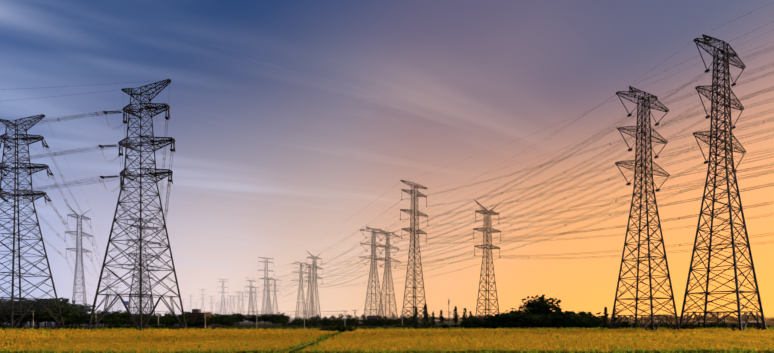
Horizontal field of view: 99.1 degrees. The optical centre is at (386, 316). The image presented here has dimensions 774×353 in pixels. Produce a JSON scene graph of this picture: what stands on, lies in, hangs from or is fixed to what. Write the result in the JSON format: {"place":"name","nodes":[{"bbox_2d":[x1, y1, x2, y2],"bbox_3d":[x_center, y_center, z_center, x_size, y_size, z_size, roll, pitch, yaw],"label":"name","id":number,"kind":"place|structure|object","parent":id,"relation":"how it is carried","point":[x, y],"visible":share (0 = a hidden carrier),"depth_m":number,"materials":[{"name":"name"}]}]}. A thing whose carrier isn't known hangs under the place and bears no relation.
{"place":"outdoors","nodes":[
{"label":"outdoors","id":0,"kind":"place"},
{"bbox_2d":[0,0,773,316],"label":"sky","id":1,"kind":"structure","parent":0,"point":[289,119],"materials":[{"name":"blue"}]},
{"bbox_2d":[2,317,773,352],"bbox_3d":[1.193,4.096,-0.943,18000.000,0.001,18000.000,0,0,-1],"label":"terrain","id":2,"kind":"structure","parent":0,"point":[245,324],"depth_m":153.29,"materials":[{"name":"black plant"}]},
{"bbox_2d":[0,307,19,326],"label":"tree","id":3,"kind":"object","parent":2,"relation":"on","point":[5,312],"visible":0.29,"depth_m":105.48,"materials":[{"name":"green plant"}]},
{"bbox_2d":[0,307,35,326],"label":"tree","id":4,"kind":"object","parent":2,"relation":"on","point":[17,316],"visible":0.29,"depth_m":105.16,"materials":[{"name":"green plant"}]},
{"bbox_2d":[0,301,36,325],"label":"tree","id":5,"kind":"object","parent":2,"relation":"on","point":[16,304],"visible":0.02,"depth_m":116.27,"materials":[{"name":"green plant"}]},
{"bbox_2d":[5,301,47,327],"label":"tree","id":6,"kind":"object","parent":2,"relation":"on","point":[39,304],"visible":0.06,"depth_m":117.96,"materials":[{"name":"green plant"}]},
{"bbox_2d":[9,309,44,327],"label":"tree","id":7,"kind":"object","parent":2,"relation":"on","point":[25,320],"visible":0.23,"depth_m":107.61,"materials":[{"name":"green plant"}]},
{"bbox_2d":[0,114,63,328],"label":"pylon","id":8,"kind":"object","parent":2,"relation":"on","point":[13,233],"visible":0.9,"depth_m":97.04,"materials":[{"name":"metal"}]},
{"bbox_2d":[0,137,53,202],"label":"insulators","id":9,"kind":"object","parent":8,"relation":"attached to","point":[51,173],"visible":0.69,"depth_m":97.40,"materials":[{"name":"metal"}]},
{"bbox_2d":[0,116,123,306],"bbox_3d":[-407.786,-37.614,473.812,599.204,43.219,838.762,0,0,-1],"label":"conductors","id":10,"kind":"object","parent":8,"relation":"attached to","point":[57,212],"visible":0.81,"depth_m":121.05,"materials":[{"name":"grey metal"}]},
{"bbox_2d":[23,308,44,328],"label":"tree","id":11,"kind":"object","parent":2,"relation":"on","point":[38,309],"visible":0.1,"depth_m":109.43,"materials":[{"name":"green plant"}]},
{"bbox_2d":[24,309,64,327],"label":"tree","id":12,"kind":"object","parent":2,"relation":"on","point":[44,319],"visible":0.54,"depth_m":106.19,"materials":[{"name":"green plant"}]},
{"bbox_2d":[22,298,77,327],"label":"tree","id":13,"kind":"object","parent":2,"relation":"on","point":[31,307],"depth_m":119.91,"materials":[{"name":"green plant"}]},
{"bbox_2d":[27,308,79,327],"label":"tree belt","id":14,"kind":"object","parent":2,"relation":"on","point":[58,314],"visible":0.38,"depth_m":109.16,"materials":[{"name":"green plant"}]},
{"bbox_2d":[27,300,85,327],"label":"tree","id":15,"kind":"object","parent":2,"relation":"on","point":[60,305],"visible":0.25,"depth_m":116.78,"materials":[{"name":"green plant"}]},
{"bbox_2d":[36,301,85,327],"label":"tree","id":16,"kind":"object","parent":2,"relation":"on","point":[81,308],"visible":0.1,"depth_m":122.37,"materials":[{"name":"green plant"}]},
{"bbox_2d":[47,310,87,321],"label":"tree","id":17,"kind":"object","parent":2,"relation":"on","point":[76,316],"visible":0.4,"depth_m":109.78,"materials":[{"name":"green plant"}]},
{"bbox_2d":[41,298,95,310],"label":"tree belt","id":18,"kind":"object","parent":2,"relation":"on","point":[77,307],"visible":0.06,"depth_m":133.15,"materials":[{"name":"green plant"}]},
{"bbox_2d":[60,318,81,324],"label":"tree","id":19,"kind":"object","parent":2,"relation":"on","point":[75,322],"visible":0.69,"depth_m":107.17,"materials":[{"name":"green plant"}]},
{"bbox_2d":[58,298,90,326],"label":"tree","id":20,"kind":"object","parent":2,"relation":"on","point":[72,304],"visible":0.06,"depth_m":131.47,"materials":[{"name":"green plant"}]},
{"bbox_2d":[65,207,92,323],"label":"pylon","id":21,"kind":"object","parent":2,"relation":"on","point":[76,251],"visible":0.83,"depth_m":152.75,"materials":[{"name":"metal"}]},
{"bbox_2d":[80,317,99,324],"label":"tree","id":22,"kind":"object","parent":2,"relation":"on","point":[87,322],"visible":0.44,"depth_m":108.42,"materials":[{"name":"green plant"}]},
{"bbox_2d":[81,316,102,326],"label":"tree","id":23,"kind":"object","parent":2,"relation":"on","point":[95,317],"visible":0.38,"depth_m":109.15,"materials":[{"name":"green plant"}]},
{"bbox_2d":[89,310,110,326],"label":"tree","id":24,"kind":"object","parent":2,"relation":"on","point":[99,312],"visible":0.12,"depth_m":129.34,"materials":[{"name":"green plant"}]},
{"bbox_2d":[100,266,116,310],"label":"pylon","id":25,"kind":"object","parent":2,"relation":"on","point":[110,309],"visible":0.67,"depth_m":336.89,"materials":[{"name":"metal"}]},
{"bbox_2d":[96,316,123,325],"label":"tree belt","id":26,"kind":"object","parent":2,"relation":"on","point":[104,322],"visible":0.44,"depth_m":109.84,"materials":[{"name":"green plant"}]},
{"bbox_2d":[113,313,129,325],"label":"tree","id":27,"kind":"object","parent":2,"relation":"on","point":[126,315],"visible":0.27,"depth_m":116.79,"materials":[{"name":"green plant"}]},
{"bbox_2d":[121,324,136,328],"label":"shrub","id":28,"kind":"object","parent":2,"relation":"on","point":[132,326],"visible":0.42,"depth_m":85.01,"materials":[{"name":"green plant"}]},
{"bbox_2d":[88,79,186,330],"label":"pylon","id":29,"kind":"object","parent":2,"relation":"on","point":[141,176],"visible":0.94,"depth_m":82.26,"materials":[{"name":"metal"}]},
{"bbox_2d":[99,106,175,288],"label":"insulators","id":30,"kind":"object","parent":29,"relation":"hanging from","point":[152,141],"visible":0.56,"depth_m":84.22,"materials":[{"name":"metal"}]},
{"bbox_2d":[135,270,148,313],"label":"pylon","id":31,"kind":"object","parent":2,"relation":"on","point":[142,293],"visible":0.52,"depth_m":412.92,"materials":[{"name":"metal"}]},
{"bbox_2d":[0,80,172,285],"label":"conductors","id":32,"kind":"object","parent":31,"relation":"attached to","point":[64,184],"visible":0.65,"depth_m":82.44,"materials":[{"name":"grey metal"}]},
{"bbox_2d":[132,253,152,313],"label":"pylon","id":33,"kind":"object","parent":2,"relation":"on","point":[143,285],"visible":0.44,"depth_m":302.16,"materials":[{"name":"metal"}]},
{"bbox_2d":[128,216,158,314],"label":"pylon","id":34,"kind":"object","parent":2,"relation":"on","point":[144,264],"visible":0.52,"depth_m":192.51,"materials":[{"name":"metal"}]},
{"bbox_2d":[143,317,163,325],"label":"tree","id":35,"kind":"object","parent":2,"relation":"on","point":[151,322],"visible":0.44,"depth_m":110.26,"materials":[{"name":"green plant"}]},
{"bbox_2d":[154,318,174,324],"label":"tree belt","id":36,"kind":"object","parent":2,"relation":"on","point":[161,321],"visible":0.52,"depth_m":109.07,"materials":[{"name":"green plant"}]},
{"bbox_2d":[158,324,170,328],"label":"shrub","id":37,"kind":"object","parent":2,"relation":"on","point":[165,326],"visible":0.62,"depth_m":86.81,"materials":[{"name":"green plant"}]},
{"bbox_2d":[0,329,340,352],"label":"rice field","id":38,"kind":"structure","parent":2,"relation":"on","point":[252,347],"depth_m":40.26,"materials":[{"name":"yellow plant"}]},
{"bbox_2d":[0,327,773,352],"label":"ripe rice blades","id":39,"kind":"object","parent":38,"relation":"on","point":[32,336],"visible":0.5,"depth_m":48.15,"materials":[{"name":"yellow plant"}]},
{"bbox_2d":[161,318,180,328],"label":"tree","id":40,"kind":"object","parent":2,"relation":"on","point":[170,323],"visible":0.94,"depth_m":108.33,"materials":[{"name":"green plant"}]},
{"bbox_2d":[180,318,197,327],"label":"tree","id":41,"kind":"object","parent":2,"relation":"on","point":[190,323],"visible":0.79,"depth_m":108.49,"materials":[{"name":"green plant"}]},
{"bbox_2d":[188,309,210,327],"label":"brick house","id":42,"kind":"structure","parent":2,"relation":"on","point":[196,312],"depth_m":115.78,"materials":[{"name":"brown"}]},
{"bbox_2d":[196,317,216,327],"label":"tree","id":43,"kind":"object","parent":2,"relation":"on","point":[207,321],"visible":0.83,"depth_m":107.57,"materials":[{"name":"green plant"}]},
{"bbox_2d":[210,315,222,327],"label":"tree","id":44,"kind":"object","parent":2,"relation":"on","point":[217,319],"visible":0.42,"depth_m":118.52,"materials":[{"name":"green plant"}]},
{"bbox_2d":[217,317,228,327],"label":"tree","id":45,"kind":"object","parent":2,"relation":"on","point":[224,322],"visible":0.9,"depth_m":111.65,"materials":[{"name":"green plant"}]},
{"bbox_2d":[218,279,228,312],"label":"pylon","id":46,"kind":"object","parent":2,"relation":"on","point":[223,296],"visible":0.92,"depth_m":664.75,"materials":[{"name":"metal"}]},
{"bbox_2d":[219,314,237,327],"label":"tree","id":47,"kind":"object","parent":2,"relation":"on","point":[225,316],"visible":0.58,"depth_m":119.45,"materials":[{"name":"green plant"}]},
{"bbox_2d":[234,314,246,325],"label":"tree","id":48,"kind":"object","parent":2,"relation":"on","point":[239,317],"visible":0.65,"depth_m":146.97,"materials":[{"name":"green plant"}]},
{"bbox_2d":[245,277,256,314],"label":"pylon","id":49,"kind":"object","parent":2,"relation":"on","point":[251,296],"visible":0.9,"depth_m":467.12,"materials":[{"name":"metal"}]},
{"bbox_2d":[248,316,259,325],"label":"tree","id":50,"kind":"object","parent":2,"relation":"on","point":[254,319],"visible":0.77,"depth_m":148.89,"materials":[{"name":"green plant"}]},
{"bbox_2d":[251,287,259,313],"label":"pylon","id":51,"kind":"object","parent":2,"relation":"on","point":[256,302],"visible":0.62,"depth_m":608.59,"materials":[{"name":"metal"}]},
{"bbox_2d":[258,257,273,314],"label":"pylon","id":52,"kind":"object","parent":2,"relation":"on","point":[264,295],"visible":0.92,"depth_m":425.88,"materials":[{"name":"metal"}]},
{"bbox_2d":[261,277,275,313],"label":"pylon","id":53,"kind":"object","parent":2,"relation":"on","point":[269,295],"visible":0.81,"depth_m":460.45,"materials":[{"name":"metal"}]},
{"bbox_2d":[259,315,281,325],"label":"tree","id":54,"kind":"object","parent":2,"relation":"on","point":[265,318],"visible":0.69,"depth_m":147.97,"materials":[{"name":"green plant"}]},
{"bbox_2d":[268,279,281,313],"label":"pylon","id":55,"kind":"object","parent":2,"relation":"on","point":[274,285],"visible":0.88,"depth_m":475.73,"materials":[{"name":"metal"}]},
{"bbox_2d":[269,318,288,326],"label":"tree","id":56,"kind":"object","parent":2,"relation":"on","point":[277,320],"visible":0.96,"depth_m":136.50,"materials":[{"name":"green plant"}]},
{"bbox_2d":[274,313,290,324],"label":"tree","id":57,"kind":"object","parent":2,"relation":"on","point":[283,317],"visible":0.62,"depth_m":148.94,"materials":[{"name":"green plant"}]},
{"bbox_2d":[291,262,310,318],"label":"pylon","id":58,"kind":"object","parent":2,"relation":"on","point":[299,292],"visible":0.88,"depth_m":331.87,"materials":[{"name":"metal"}]},
{"bbox_2d":[300,264,317,318],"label":"pylon","id":59,"kind":"object","parent":2,"relation":"on","point":[310,285],"visible":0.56,"depth_m":343.58,"materials":[{"name":"metal"}]},
{"bbox_2d":[306,251,322,317],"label":"pylon","id":60,"kind":"object","parent":2,"relation":"on","point":[314,276],"visible":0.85,"depth_m":284.28,"materials":[{"name":"metal"}]},
{"bbox_2d":[326,325,336,330],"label":"shrub","id":61,"kind":"object","parent":2,"relation":"on","point":[331,328],"visible":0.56,"depth_m":72.26,"materials":[{"name":"green plant"}]},
{"bbox_2d":[332,324,345,331],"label":"shrub","id":62,"kind":"object","parent":2,"relation":"on","point":[340,328],"visible":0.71,"depth_m":73.35,"materials":[{"name":"green plant"}]},
{"bbox_2d":[332,317,345,322],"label":"tree","id":63,"kind":"object","parent":2,"relation":"on","point":[337,320],"visible":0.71,"depth_m":131.61,"materials":[{"name":"green plant"}]},
{"bbox_2d":[342,325,355,331],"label":"shrub","id":64,"kind":"object","parent":2,"relation":"on","point":[349,328],"visible":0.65,"depth_m":72.43,"materials":[{"name":"green plant"}]},
{"bbox_2d":[367,315,377,325],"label":"brick house","id":65,"kind":"structure","parent":2,"relation":"on","point":[371,317],"depth_m":149.48,"materials":[{"name":"grey"}]},
{"bbox_2d":[359,226,386,319],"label":"pylon","id":66,"kind":"object","parent":2,"relation":"on","point":[373,272],"visible":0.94,"depth_m":204.10,"materials":[{"name":"metal"}]},
{"bbox_2d":[8,310,757,329],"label":"utility poles","id":67,"kind":"object","parent":2,"relation":"on","point":[33,313],"visible":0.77,"depth_m":102.80,"materials":[{"name":"grey concrete"}]},
{"bbox_2d":[375,230,399,319],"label":"pylon","id":68,"kind":"object","parent":2,"relation":"on","point":[388,269],"visible":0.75,"depth_m":211.84,"materials":[{"name":"metal"}]},
{"bbox_2d":[400,180,428,321],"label":"pylon","id":69,"kind":"object","parent":2,"relation":"on","point":[414,230],"visible":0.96,"depth_m":188.41,"materials":[{"name":"metal"}]},
{"bbox_2d":[412,307,417,323],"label":"conifer tree","id":70,"kind":"object","parent":2,"relation":"on","point":[414,316],"visible":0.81,"depth_m":139.07,"materials":[{"name":"green plant"}]},
{"bbox_2d":[421,303,429,322],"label":"conifer tree","id":71,"kind":"object","parent":2,"relation":"on","point":[426,315],"visible":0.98,"depth_m":138.80,"materials":[{"name":"green plant"}]},
{"bbox_2d":[438,310,443,324],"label":"conifer tree","id":72,"kind":"object","parent":2,"relation":"on","point":[441,318],"visible":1,"depth_m":149.40,"materials":[{"name":"green plant"}]},
{"bbox_2d":[452,306,459,324],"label":"conifer tree","id":73,"kind":"object","parent":2,"relation":"on","point":[455,319],"visible":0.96,"depth_m":151.25,"materials":[{"name":"green plant"}]},
{"bbox_2d":[460,308,467,322],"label":"conifer tree","id":74,"kind":"object","parent":2,"relation":"on","point":[464,316],"visible":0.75,"depth_m":149.50,"materials":[{"name":"green plant"}]},
{"bbox_2d":[463,319,483,328],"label":"thicket bush","id":75,"kind":"object","parent":2,"relation":"on","point":[469,323],"visible":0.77,"depth_m":92.97,"materials":[{"name":"green plant"}]},
{"bbox_2d":[193,130,773,312],"bbox_3d":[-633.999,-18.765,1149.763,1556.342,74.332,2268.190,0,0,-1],"label":"conductors","id":76,"kind":"object","parent":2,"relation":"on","point":[567,233],"visible":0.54,"depth_m":130.10,"materials":[{"name":"grey metal"}]},
{"bbox_2d":[473,200,500,318],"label":"pylon","id":77,"kind":"object","parent":2,"relation":"on","point":[485,210],"visible":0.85,"depth_m":159.67,"materials":[{"name":"metal"}]},
{"bbox_2d":[483,320,492,328],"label":"thicket bush","id":78,"kind":"object","parent":2,"relation":"on","point":[488,323],"visible":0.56,"depth_m":94.89,"materials":[{"name":"green plant"}]},
{"bbox_2d":[484,314,501,320],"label":"thicket bush","id":79,"kind":"object","parent":2,"relation":"on","point":[489,317],"visible":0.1,"depth_m":100.15,"materials":[{"name":"green plant"}]},
{"bbox_2d":[486,320,507,328],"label":"thicket bush","id":80,"kind":"object","parent":2,"relation":"on","point":[493,327],"visible":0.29,"depth_m":95.17,"materials":[{"name":"green plant"}]},
{"bbox_2d":[491,317,515,328],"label":"thicket bush","id":81,"kind":"object","parent":2,"relation":"on","point":[504,324],"visible":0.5,"depth_m":93.57,"materials":[{"name":"green plant"}]},
{"bbox_2d":[490,314,519,325],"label":"thicket bush","id":82,"kind":"object","parent":2,"relation":"on","point":[501,319],"visible":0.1,"depth_m":94.83,"materials":[{"name":"green plant"}]},
{"bbox_2d":[492,311,527,328],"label":"thicket bush","id":83,"kind":"object","parent":2,"relation":"on","point":[512,316],"visible":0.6,"depth_m":92.85,"materials":[{"name":"green plant"}]},
{"bbox_2d":[516,316,536,328],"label":"thicket bush","id":84,"kind":"object","parent":2,"relation":"on","point":[530,323],"visible":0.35,"depth_m":92.49,"materials":[{"name":"green plant"}]},
{"bbox_2d":[516,304,539,313],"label":"tree","id":85,"kind":"object","parent":2,"relation":"on","point":[524,310],"visible":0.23,"depth_m":107.25,"materials":[{"name":"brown plant"}]},
{"bbox_2d":[294,328,773,352],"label":"rice field","id":86,"kind":"structure","parent":2,"relation":"on","point":[453,347],"depth_m":40.06,"materials":[{"name":"yellow plant"}]},
{"bbox_2d":[524,314,550,327],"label":"thicket bush","id":87,"kind":"object","parent":2,"relation":"on","point":[537,318],"visible":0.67,"depth_m":92.64,"materials":[{"name":"green plant"}]},
{"bbox_2d":[521,294,560,314],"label":"tree","id":88,"kind":"object","parent":2,"relation":"on","point":[547,304],"visible":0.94,"depth_m":103.42,"materials":[{"name":"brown plant"}]},
{"bbox_2d":[530,300,559,315],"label":"tree","id":89,"kind":"object","parent":2,"relation":"on","point":[537,311],"visible":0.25,"depth_m":105.09,"materials":[{"name":"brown plant"}]},
{"bbox_2d":[538,315,552,327],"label":"thicket bush","id":90,"kind":"object","parent":2,"relation":"on","point":[544,318],"visible":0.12,"depth_m":96.15,"materials":[{"name":"green plant"}]},
{"bbox_2d":[541,314,561,327],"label":"thicket bush","id":91,"kind":"object","parent":2,"relation":"on","point":[549,316],"visible":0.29,"depth_m":96.18,"materials":[{"name":"green plant"}]},
{"bbox_2d":[551,306,571,316],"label":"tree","id":92,"kind":"object","parent":2,"relation":"on","point":[558,311],"visible":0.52,"depth_m":101.58,"materials":[{"name":"green plant"}]},
{"bbox_2d":[555,315,573,328],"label":"thicket bush","id":93,"kind":"object","parent":2,"relation":"on","point":[566,324],"visible":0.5,"depth_m":93.84,"materials":[{"name":"green plant"}]},
{"bbox_2d":[558,314,592,328],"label":"thicket bush","id":94,"kind":"object","parent":2,"relation":"on","point":[579,323],"visible":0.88,"depth_m":92.83,"materials":[{"name":"green plant"}]},
{"bbox_2d":[569,311,590,319],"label":"thicket bush","id":95,"kind":"object","parent":2,"relation":"on","point":[582,312],"visible":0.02,"depth_m":99.79,"materials":[{"name":"green plant"}]},
{"bbox_2d":[579,312,601,318],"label":"thicket bush","id":96,"kind":"object","parent":2,"relation":"on","point":[590,314],"visible":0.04,"depth_m":107.59,"materials":[{"name":"green plant"}]},
{"bbox_2d":[584,319,603,327],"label":"thicket bush","id":97,"kind":"object","parent":2,"relation":"on","point":[594,323],"visible":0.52,"depth_m":93.48,"materials":[{"name":"green plant"}]},
{"bbox_2d":[601,307,609,324],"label":"conifer tree","id":98,"kind":"object","parent":2,"relation":"on","point":[605,315],"visible":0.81,"depth_m":120.38,"materials":[{"name":"green plant"}]},
{"bbox_2d":[621,321,628,328],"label":"shrub","id":99,"kind":"object","parent":2,"relation":"on","point":[625,324],"visible":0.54,"depth_m":89.57,"materials":[{"name":"green plant"}]},
{"bbox_2d":[610,86,679,330],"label":"pylon","id":100,"kind":"object","parent":2,"relation":"on","point":[645,191],"visible":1,"depth_m":80.24,"materials":[{"name":"metal"}]},
{"bbox_2d":[218,21,773,304],"bbox_3d":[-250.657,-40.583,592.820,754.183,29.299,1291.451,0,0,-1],"label":"conductors","id":101,"kind":"object","parent":100,"relation":"hanging from","point":[582,175],"visible":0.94,"depth_m":89.24,"materials":[{"name":"grey metal"}]},
{"bbox_2d":[679,34,766,330],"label":"pylon","id":102,"kind":"object","parent":2,"relation":"on","point":[726,60],"visible":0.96,"depth_m":79.69,"materials":[{"name":"metal"}]},
{"bbox_2d":[170,30,773,311],"bbox_3d":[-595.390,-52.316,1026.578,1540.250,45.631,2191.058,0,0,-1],"label":"conductors","id":103,"kind":"object","parent":102,"relation":"attached to","point":[572,189],"visible":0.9,"depth_m":113.53,"materials":[{"name":"grey metal"}]},
{"bbox_2d":[220,6,773,307],"bbox_3d":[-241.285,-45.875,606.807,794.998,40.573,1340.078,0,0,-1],"label":"conductors","id":104,"kind":"object","parent":102,"relation":"hanging from","point":[590,176],"visible":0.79,"depth_m":102.61,"materials":[{"name":"grey metal"}]},
{"bbox_2d":[715,323,730,327],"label":"shrub","id":105,"kind":"object","parent":2,"relation":"on","point":[722,325],"visible":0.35,"depth_m":88.86,"materials":[{"name":"green plant"}]},
{"bbox_2d":[741,315,761,321],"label":"white house","id":106,"kind":"structure","parent":2,"relation":"on","point":[751,317],"depth_m":240.44,"materials":[{"name":"white"}]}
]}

